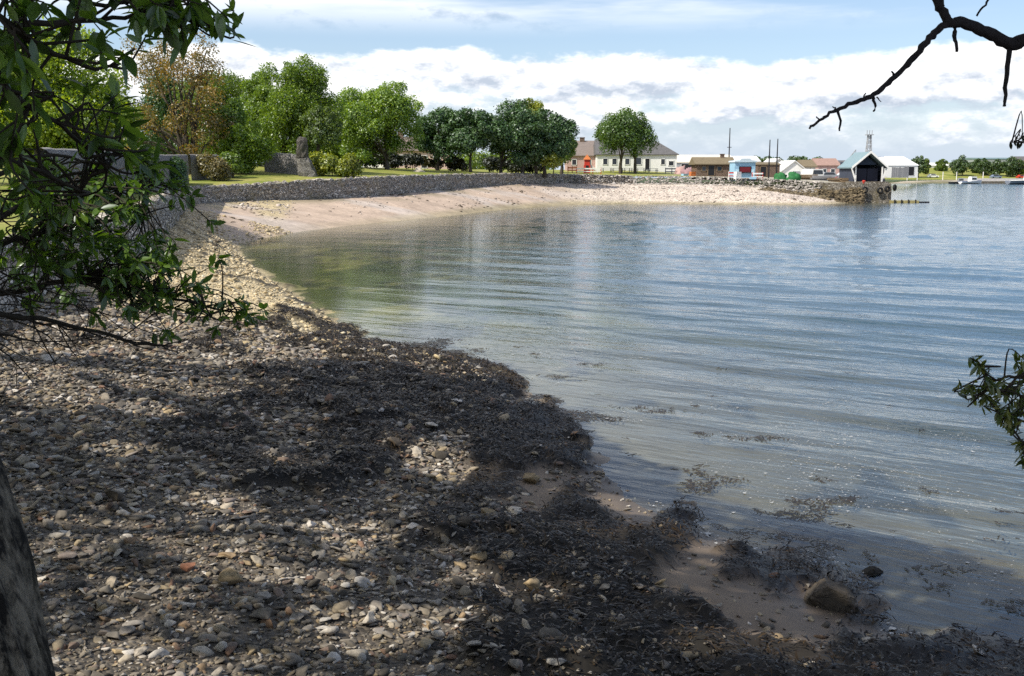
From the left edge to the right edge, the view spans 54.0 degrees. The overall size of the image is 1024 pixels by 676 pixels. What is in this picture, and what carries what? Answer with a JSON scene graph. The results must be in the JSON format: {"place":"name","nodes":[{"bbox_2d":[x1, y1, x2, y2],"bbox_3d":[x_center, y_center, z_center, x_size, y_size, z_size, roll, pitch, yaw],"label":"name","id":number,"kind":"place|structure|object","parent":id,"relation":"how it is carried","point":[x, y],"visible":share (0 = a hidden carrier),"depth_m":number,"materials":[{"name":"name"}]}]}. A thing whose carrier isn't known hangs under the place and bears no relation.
{"place":"outdoors","nodes":[
{"label":"outdoors","id":0,"kind":"place"},
{"bbox_2d":[0,162,1015,235],"bbox_3d":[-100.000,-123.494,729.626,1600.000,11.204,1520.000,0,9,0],"label":"lawn","id":1,"kind":"structure","parent":0,"point":[260,175],"depth_m":122.20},
{"bbox_2d":[0,15,147,182],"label":"lime tree","id":2,"kind":"object","parent":1,"relation":"on","point":[54,69],"visible":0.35,"depth_m":56.65,"materials":[{"name":"green plant"}]},
{"bbox_2d":[34,147,188,202],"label":"garden wall","id":3,"kind":"structure","parent":1,"relation":"on","point":[120,161],"depth_m":49.67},
{"bbox_2d":[135,155,159,193],"bbox_3d":[-21.099,-9.315,57.081,2.280,2.658,2.178,0,9,0],"label":"creeper","id":4,"kind":"object","parent":3,"relation":"attached to","point":[145,175],"visible":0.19,"depth_m":56.71,"materials":[{"name":"green plant"}]},
{"bbox_2d":[169,156,191,185],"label":"creeper","id":5,"kind":"object","parent":3,"relation":"attached to","point":[180,167],"visible":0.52,"depth_m":74.57,"materials":[{"name":"green plant"}]},
{"bbox_2d":[134,71,190,154],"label":"broadleaf tree","id":6,"kind":"object","parent":1,"relation":"on","point":[161,106],"visible":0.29,"depth_m":132.39,"materials":[{"name":"green plant"}]},
{"bbox_2d":[106,28,238,174],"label":"bronze tree","id":7,"kind":"object","parent":1,"relation":"on","point":[180,124],"visible":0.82,"depth_m":100.50,"materials":[{"name":"brown plant"}]},
{"bbox_2d":[188,154,231,180],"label":"garden wall","id":8,"kind":"structure","parent":1,"relation":"on","point":[193,169],"depth_m":95.19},
{"bbox_2d":[196,151,232,180],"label":"creeper","id":9,"kind":"object","parent":8,"relation":"attached to","point":[216,169],"visible":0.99,"depth_m":94.99,"materials":[{"name":"green plant"}]},
{"bbox_2d":[172,68,257,154],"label":"broadleaf tree","id":10,"kind":"object","parent":1,"relation":"on","point":[231,84],"visible":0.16,"depth_m":122.30,"materials":[{"name":"green plant"}]},
{"bbox_2d":[201,97,249,154],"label":"young tree","id":11,"kind":"object","parent":1,"relation":"on","point":[232,108],"visible":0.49,"depth_m":104.64,"materials":[{"name":"green plant"}]},
{"bbox_2d":[219,151,243,177],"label":"leafy bush","id":12,"kind":"object","parent":1,"relation":"on","point":[233,159],"visible":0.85,"depth_m":97.99,"materials":[{"name":"green plant"}]},
{"bbox_2d":[216,120,276,173],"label":"leafy bush","id":13,"kind":"object","parent":1,"relation":"on","point":[251,147],"visible":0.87,"depth_m":103.21,"materials":[{"name":"green plant"}]},
{"bbox_2d":[237,70,287,165],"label":"broadleaf tree","id":14,"kind":"object","parent":1,"relation":"on","point":[257,93],"visible":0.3,"depth_m":117.47,"materials":[{"name":"green plant"}]},
{"bbox_2d":[264,152,297,174],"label":"boundary wall","id":15,"kind":"structure","parent":1,"relation":"on","point":[283,163],"depth_m":107.34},
{"bbox_2d":[254,53,345,156],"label":"tall tree","id":16,"kind":"object","parent":1,"relation":"on","point":[296,94],"visible":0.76,"depth_m":111.42,"materials":[{"name":"green plant"}]},
{"bbox_2d":[296,136,317,176],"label":"ruined pillar","id":17,"kind":"structure","parent":1,"relation":"on","point":[306,167],"depth_m":103.95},
{"bbox_2d":[292,128,347,158],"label":"broadleaf tree","id":18,"kind":"object","parent":1,"relation":"on","point":[335,151],"visible":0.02,"depth_m":137.64,"materials":[{"name":"green plant"}]},
{"bbox_2d":[298,104,344,151],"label":"bushy shrub","id":19,"kind":"object","parent":1,"relation":"on","point":[321,129],"visible":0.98,"depth_m":109.05,"materials":[{"name":"green plant"}]},
{"bbox_2d":[308,151,364,176],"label":"yellow hedge","id":20,"kind":"object","parent":1,"relation":"on","point":[347,165],"visible":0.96,"depth_m":105.33,"materials":[{"name":"green plant"}]},
{"bbox_2d":[123,138,557,169],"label":"park wood","id":21,"kind":"object","parent":1,"relation":"on","point":[478,158],"visible":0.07,"depth_m":229.51,"materials":[{"name":"green plant"}]},
{"bbox_2d":[331,80,424,169],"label":"round tree","id":22,"kind":"object","parent":1,"relation":"on","point":[390,115],"visible":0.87,"depth_m":130.70,"materials":[{"name":"green plant"}]},
{"bbox_2d":[360,151,424,169],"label":"dark hedge","id":23,"kind":"object","parent":1,"relation":"on","point":[406,160],"visible":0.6,"depth_m":143.26,"materials":[{"name":"green plant"}]},
{"bbox_2d":[396,130,448,168],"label":"pink house","id":24,"kind":"structure","parent":1,"relation":"on","point":[422,153],"depth_m":169.49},
{"bbox_2d":[412,106,465,170],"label":"dark tree","id":25,"kind":"object","parent":1,"relation":"on","point":[433,142],"visible":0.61,"depth_m":143.37,"materials":[{"name":"green plant"}]},
{"bbox_2d":[422,155,468,170],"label":"dark hedge","id":26,"kind":"object","parent":1,"relation":"on","point":[459,163],"visible":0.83,"depth_m":147.07,"materials":[{"name":"green plant"}]},
{"bbox_2d":[440,106,512,171],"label":"dark tree","id":27,"kind":"object","parent":1,"relation":"on","point":[478,129],"visible":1,"depth_m":141.39,"materials":[{"name":"green plant"}]},
{"bbox_2d":[482,156,545,172],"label":"dark hedge","id":28,"kind":"object","parent":1,"relation":"on","point":[490,164],"visible":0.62,"depth_m":156.75,"materials":[{"name":"green plant"}]},
{"bbox_2d":[487,98,557,172],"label":"dark tree","id":29,"kind":"object","parent":1,"relation":"on","point":[518,117],"visible":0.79,"depth_m":144.67,"materials":[{"name":"green plant"}]},
{"bbox_2d":[514,97,543,116],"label":"light tree","id":30,"kind":"object","parent":1,"relation":"on","point":[536,105],"visible":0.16,"depth_m":166.77,"materials":[{"name":"green plant"}]},
{"bbox_2d":[519,109,579,176],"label":"dark tree","id":31,"kind":"object","parent":1,"relation":"on","point":[559,142],"visible":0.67,"depth_m":146.39,"materials":[{"name":"green plant"}]},
{"bbox_2d":[540,151,563,177],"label":"tree","id":32,"kind":"object","parent":1,"relation":"on","point":[552,160],"visible":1,"depth_m":146.08,"materials":[{"name":"green plant"}]},
{"bbox_2d":[560,136,577,173],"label":"broadleaf tree","id":33,"kind":"object","parent":1,"relation":"on","point":[574,147],"visible":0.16,"depth_m":156.93,"materials":[{"name":"green plant"}]},
{"bbox_2d":[565,137,595,170],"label":"cottage","id":34,"kind":"structure","parent":1,"relation":"on","point":[584,148],"depth_m":193.24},
{"bbox_2d":[576,168,600,173],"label":"barrier","id":35,"kind":"object","parent":1,"relation":"on","point":[584,171],"visible":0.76,"depth_m":172.61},
{"bbox_2d":[583,155,597,172],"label":"play tower","id":36,"kind":"structure","parent":1,"relation":"on","point":[586,159],"depth_m":174.93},
{"bbox_2d":[592,106,661,173],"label":"lawn tree","id":37,"kind":"object","parent":1,"relation":"on","point":[633,133],"visible":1,"depth_m":170.49,"materials":[{"name":"green plant"}]},
{"bbox_2d":[593,140,678,171],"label":"cottage","id":38,"kind":"structure","parent":1,"relation":"on","point":[662,158],"depth_m":189.15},
{"bbox_2d":[645,158,649,169],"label":"door","id":39,"kind":"structure","parent":38,"relation":"in","point":[647,160],"depth_m":189.12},
{"bbox_2d":[680,167,690,174],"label":"gear heap","id":40,"kind":"object","parent":1,"relation":"on","point":[686,171],"visible":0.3,"depth_m":171.15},
{"bbox_2d":[677,155,730,169],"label":"warehouse","id":41,"kind":"structure","parent":1,"relation":"on","point":[682,160],"depth_m":235.07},
{"bbox_2d":[689,154,733,179],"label":"brick hut","id":42,"kind":"object","parent":1,"relation":"on","point":[712,166],"visible":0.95,"depth_m":163.81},
{"bbox_2d":[707,165,714,175],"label":"door","id":43,"kind":"structure","parent":42,"relation":"in","point":[711,168],"depth_m":163.67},
{"bbox_2d":[729,159,756,180],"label":"kiosk","id":44,"kind":"object","parent":1,"relation":"on","point":[745,168],"visible":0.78,"depth_m":156.78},
{"bbox_2d":[730,156,760,161],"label":"harbour building","id":45,"kind":"structure","parent":1,"relation":"on","point":[755,158],"depth_m":219.17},
{"bbox_2d":[755,162,780,180],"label":"brick shed","id":46,"kind":"structure","parent":1,"relation":"on","point":[760,167],"depth_m":165.74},
{"bbox_2d":[760,166,766,176],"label":"door","id":47,"kind":"structure","parent":46,"relation":"in","point":[763,169],"depth_m":165.64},
{"bbox_2d":[774,172,786,180],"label":"net heap","id":48,"kind":"object","parent":1,"relation":"on","point":[780,175],"visible":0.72,"depth_m":154.13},
{"bbox_2d":[754,155,821,161],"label":"wood","id":49,"kind":"object","parent":1,"relation":"on","point":[792,157],"visible":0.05,"depth_m":548.27,"materials":[{"name":"green plant"}]},
{"bbox_2d":[772,160,805,182],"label":"white shed","id":50,"kind":"structure","parent":1,"relation":"on","point":[787,167],"depth_m":187.41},
{"bbox_2d":[786,171,800,181],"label":"net heap","id":51,"kind":"object","parent":1,"relation":"on","point":[793,175],"visible":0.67,"depth_m":153.00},
{"bbox_2d":[797,160,817,168],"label":"harbour building","id":52,"kind":"structure","parent":1,"relation":"on","point":[808,164],"depth_m":212.86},
{"bbox_2d":[801,175,817,179],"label":"plank stack","id":53,"kind":"object","parent":1,"relation":"on","point":[805,177],"visible":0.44,"depth_m":157.57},
{"bbox_2d":[801,169,823,175],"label":"parked van","id":54,"kind":"object","parent":1,"relation":"on","point":[819,172],"visible":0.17,"depth_m":175.78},
{"bbox_2d":[810,176,834,180],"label":"plank stack","id":55,"kind":"object","parent":1,"relation":"on","point":[822,178],"visible":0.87,"depth_m":155.69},
{"bbox_2d":[811,158,839,173],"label":"harbour building","id":56,"kind":"structure","parent":1,"relation":"on","point":[828,164],"depth_m":231.90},
{"bbox_2d":[865,130,873,151],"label":"lattice mast","id":57,"kind":"object","parent":1,"relation":"on","point":[869,142],"visible":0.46,"depth_m":323.56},
{"bbox_2d":[878,156,918,177],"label":"storage shed","id":58,"kind":"structure","parent":1,"relation":"on","point":[896,161],"depth_m":316.09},
{"bbox_2d":[905,166,914,175],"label":"door","id":59,"kind":"structure","parent":58,"relation":"in","point":[911,168],"depth_m":315.56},
{"bbox_2d":[891,166,908,177],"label":"wall","id":60,"kind":"structure","parent":1,"relation":"on","point":[902,172],"depth_m":296.00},
{"bbox_2d":[911,155,926,177],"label":"tree","id":61,"kind":"object","parent":1,"relation":"on","point":[920,162],"visible":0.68,"depth_m":393.49,"materials":[{"name":"green plant"}]},
{"bbox_2d":[922,158,931,173],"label":"tree","id":62,"kind":"object","parent":1,"relation":"on","point":[928,166],"visible":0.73,"depth_m":408.29,"materials":[{"name":"green plant"}]},
{"bbox_2d":[933,159,948,170],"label":"tree","id":63,"kind":"object","parent":1,"relation":"on","point":[941,165],"visible":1,"depth_m":422.68,"materials":[{"name":"green plant"}]},
{"bbox_2d":[949,155,973,175],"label":"tree","id":64,"kind":"object","parent":1,"relation":"on","point":[961,166],"visible":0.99,"depth_m":400.91,"materials":[{"name":"green plant"}]},
{"bbox_2d":[969,158,980,172],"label":"tree","id":65,"kind":"object","parent":1,"relation":"on","point":[975,161],"visible":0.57,"depth_m":413.34,"materials":[{"name":"green plant"}]},
{"bbox_2d":[954,158,1007,162],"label":"factory","id":66,"kind":"structure","parent":1,"relation":"on","point":[991,160],"depth_m":468.05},
{"bbox_2d":[975,158,991,174],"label":"tree","id":67,"kind":"object","parent":1,"relation":"on","point":[984,165],"visible":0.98,"depth_m":403.03,"materials":[{"name":"green plant"}]},
{"bbox_2d":[988,159,1005,174],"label":"tree","id":68,"kind":"object","parent":1,"relation":"on","point":[996,164],"visible":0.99,"depth_m":400.88,"materials":[{"name":"green plant"}]},
{"bbox_2d":[1000,156,1023,176],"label":"tree","id":69,"kind":"object","parent":1,"relation":"on","point":[1013,167],"visible":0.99,"depth_m":397.84,"materials":[{"name":"green plant"}]},
{"bbox_2d":[0,180,1023,675],"bbox_3d":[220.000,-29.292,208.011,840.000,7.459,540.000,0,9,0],"label":"beach","id":70,"kind":"structure","parent":0,"point":[882,506],"depth_m":14.67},
{"bbox_2d":[0,456,55,675],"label":"leaning trunk","id":71,"kind":"object","parent":70,"relation":"on","point":[24,647],"visible":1,"depth_m":3.28,"materials":[{"name":"grey plant"}]},
{"bbox_2d":[0,0,254,225],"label":"leafy bough","id":72,"kind":"object","parent":71,"relation":"attached to","point":[168,19],"visible":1,"depth_m":3.49,"materials":[{"name":"green plant"}]},
{"bbox_2d":[55,580,65,589],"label":"beach stone","id":73,"kind":"object","parent":70,"relation":"on","point":[61,585],"visible":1,"depth_m":8.44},
{"bbox_2d":[98,585,113,593],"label":"beach stone","id":74,"kind":"object","parent":70,"relation":"on","point":[106,589],"visible":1,"depth_m":8.48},
{"bbox_2d":[105,631,119,639],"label":"beach stone","id":75,"kind":"object","parent":70,"relation":"on","point":[114,635],"visible":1,"depth_m":7.75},
{"bbox_2d":[105,489,123,501],"bbox_3d":[-4.303,1.703,10.882,0.222,0.145,0.156,7,12,36],"label":"beach stone","id":76,"kind":"object","parent":70,"relation":"on","point":[115,495],"visible":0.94,"depth_m":10.82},
{"bbox_2d":[0,148,271,401],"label":"shore bush","id":77,"kind":"object","parent":70,"relation":"on","point":[127,283],"visible":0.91,"depth_m":6.07,"materials":[{"name":"green plant"}]},
{"bbox_2d":[180,562,195,571],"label":"beach stone","id":78,"kind":"object","parent":70,"relation":"on","point":[187,567],"visible":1,"depth_m":9.23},
{"bbox_2d":[218,567,243,584],"bbox_3d":[-2.547,2.134,9.061,0.203,0.126,0.235,-5,11,-28],"label":"beach stone","id":79,"kind":"object","parent":70,"relation":"on","point":[229,575],"visible":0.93,"depth_m":8.99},
{"bbox_2d":[0,207,486,380],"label":"gravel","id":80,"kind":"structure","parent":70,"relation":"on","point":[248,265],"depth_m":38.59,"materials":[{"name":"gravel"}]},
{"bbox_2d":[250,597,262,604],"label":"beach stone","id":81,"kind":"object","parent":70,"relation":"on","point":[257,600],"visible":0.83,"depth_m":8.61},
{"bbox_2d":[0,172,632,311],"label":"sea wall","id":82,"kind":"structure","parent":70,"relation":"on","point":[342,187],"depth_m":97.18,"materials":[{"name":"stone"}]},
{"bbox_2d":[362,611,375,624],"bbox_3d":[-1.233,2.399,8.606,0.097,0.114,0.147,9,13,42],"label":"beach stone","id":83,"kind":"object","parent":70,"relation":"on","point":[370,618],"visible":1,"depth_m":8.59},
{"bbox_2d":[388,436,401,447],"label":"beach stone","id":84,"kind":"object","parent":70,"relation":"on","point":[396,441],"visible":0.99,"depth_m":14.40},
{"bbox_2d":[410,446,422,453],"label":"beach stone","id":85,"kind":"object","parent":70,"relation":"on","point":[416,449],"visible":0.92,"depth_m":14.45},
{"bbox_2d":[457,516,472,527],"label":"beach stone","id":86,"kind":"object","parent":70,"relation":"on","point":[466,519],"visible":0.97,"depth_m":11.08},
{"bbox_2d":[470,551,486,560],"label":"beach stone","id":87,"kind":"object","parent":70,"relation":"on","point":[480,556],"visible":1,"depth_m":10.20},
{"bbox_2d":[481,507,494,516],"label":"beach stone","id":88,"kind":"object","parent":70,"relation":"on","point":[488,511],"visible":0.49,"depth_m":11.78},
{"bbox_2d":[198,185,802,257],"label":"strandline weed","id":89,"kind":"object","parent":70,"relation":"on","point":[217,241],"visible":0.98,"depth_m":110.30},
{"bbox_2d":[0,288,1007,675],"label":"pebbles","id":90,"kind":"object","parent":70,"relation":"on","point":[26,414],"visible":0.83,"depth_m":11.11,"materials":[{"name":"gravel"}]},
{"bbox_2d":[204,182,823,220],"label":"shingle","id":91,"kind":"object","parent":70,"relation":"on","point":[251,208],"visible":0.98,"depth_m":144.94,"materials":[{"name":"stone"}]},
{"bbox_2d":[506,506,521,514],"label":"beach stone","id":92,"kind":"object","parent":70,"relation":"on","point":[510,508],"visible":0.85,"depth_m":12.04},
{"bbox_2d":[524,578,539,592],"bbox_3d":[0.190,2.397,9.686,0.164,0.197,0.185,0,9,0],"label":"beach stone","id":93,"kind":"object","parent":70,"relation":"on","point":[532,583],"visible":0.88,"depth_m":9.63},
{"bbox_2d":[523,473,540,483],"bbox_3d":[0.273,1.952,14.043,0.253,0.148,0.338,0,9,0],"label":"beach stone","id":94,"kind":"object","parent":70,"relation":"on","point":[533,478],"visible":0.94,"depth_m":13.95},
{"bbox_2d":[534,594,545,602],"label":"beach stone","id":95,"kind":"object","parent":70,"relation":"on","point":[537,599],"visible":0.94,"depth_m":9.42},
{"bbox_2d":[58,295,1023,675],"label":"seaweed","id":96,"kind":"object","parent":70,"relation":"on","point":[480,383],"visible":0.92,"depth_m":12.09,"materials":[{"name":"plant"}]},
{"bbox_2d":[538,627,563,641],"bbox_3d":[0.338,2.539,8.564,0.234,0.140,0.125,1,10,9],"label":"beach stone","id":97,"kind":"object","parent":70,"relation":"on","point":[555,633],"visible":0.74,"depth_m":8.53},
{"bbox_2d":[563,173,821,192],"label":"bank rubble","id":98,"kind":"object","parent":70,"relation":"on","point":[808,186],"visible":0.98,"depth_m":156.43,"materials":[{"name":"stone"}]},
{"bbox_2d":[758,187,865,202],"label":"foreshore rocks","id":99,"kind":"object","parent":70,"relation":"on","point":[852,191],"visible":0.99,"depth_m":145.96,"materials":[{"name":"stone"}]},
{"bbox_2d":[804,578,858,611],"bbox_3d":[3.327,2.693,10.479,0.564,0.300,0.409,2,10,14],"label":"boulder","id":100,"kind":"object","parent":70,"relation":"on","point":[826,594],"visible":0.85,"depth_m":10.35,"materials":[{"name":"stone"}]},
{"bbox_2d":[861,566,883,577],"bbox_3d":[4.102,2.655,11.444,0.283,0.107,0.186,-2,10,-11],"label":"rock","id":101,"kind":"object","parent":70,"relation":"on","point":[876,572],"visible":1,"depth_m":11.39,"materials":[{"name":"stone"}]},
{"bbox_3d":[5.769,-1.324,3.879,6.269,9.253,6.438,0,9,0],"label":"shore tree","id":102,"kind":"object","parent":70,"relation":"on","visible":0},
{"bbox_2d":[808,0,1023,130],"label":"bare branch","id":103,"kind":"object","parent":102,"relation":"attached to","point":[1004,41],"visible":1,"depth_m":4.22,"materials":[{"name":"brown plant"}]},
{"bbox_2d":[952,349,1023,469],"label":"leafy sprig","id":104,"kind":"object","parent":102,"relation":"attached to","point":[1008,417],"visible":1,"depth_m":4.30,"materials":[{"name":"green plant"}]},
{"bbox_2d":[1009,110,1023,148],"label":"leafy sprig","id":105,"kind":"object","parent":102,"relation":"attached to","point":[1018,145],"visible":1,"depth_m":4.31,"materials":[{"name":"black plant"}]},
{"bbox_2d":[0,0,1023,177],"label":"sky","id":106,"kind":"structure","parent":0,"point":[760,72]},
{"bbox_2d":[237,178,1023,510],"bbox_3d":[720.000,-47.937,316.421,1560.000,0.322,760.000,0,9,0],"label":"sea","id":107,"kind":"structure","parent":0,"point":[933,288],"depth_m":49.42,"materials":[{"name":"liquid"}]},
{"bbox_2d":[400,338,1023,664],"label":"floating seaweed","id":108,"kind":"object","parent":107,"relation":"on","point":[779,514],"visible":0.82,"depth_m":13.34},
{"bbox_2d":[405,322,1023,633],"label":"foam","id":109,"kind":"object","parent":107,"relation":"on","point":[890,627],"visible":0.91,"depth_m":14.82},
{"bbox_2d":[818,178,891,202],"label":"quay","id":110,"kind":"structure","parent":107,"relation":"in","point":[872,195],"depth_m":146.40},
{"bbox_2d":[837,151,888,182],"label":"boathouse","id":111,"kind":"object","parent":110,"relation":"on","point":[860,167],"visible":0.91,"depth_m":151.98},
{"bbox_2d":[889,199,929,203],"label":"jetty","id":112,"kind":"object","parent":107,"relation":"in","point":[904,201],"visible":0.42,"depth_m":145.08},
{"bbox_2d":[958,177,981,183],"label":"boat","id":113,"kind":"object","parent":107,"relation":"on","point":[972,180],"visible":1,"depth_m":360.94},
{"bbox_2d":[964,178,1022,183],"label":"quay","id":114,"kind":"structure","parent":107,"relation":"in","point":[993,180],"depth_m":370.32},
{"bbox_2d":[1005,178,1023,183],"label":"boat","id":115,"kind":"object","parent":107,"relation":"on","point":[1014,181],"visible":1,"depth_m":345.62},
{"bbox_2d":[824,172,838,177],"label":"parked car","id":116,"kind":"object","parent":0,"point":[833,174],"visible":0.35,"depth_m":193.44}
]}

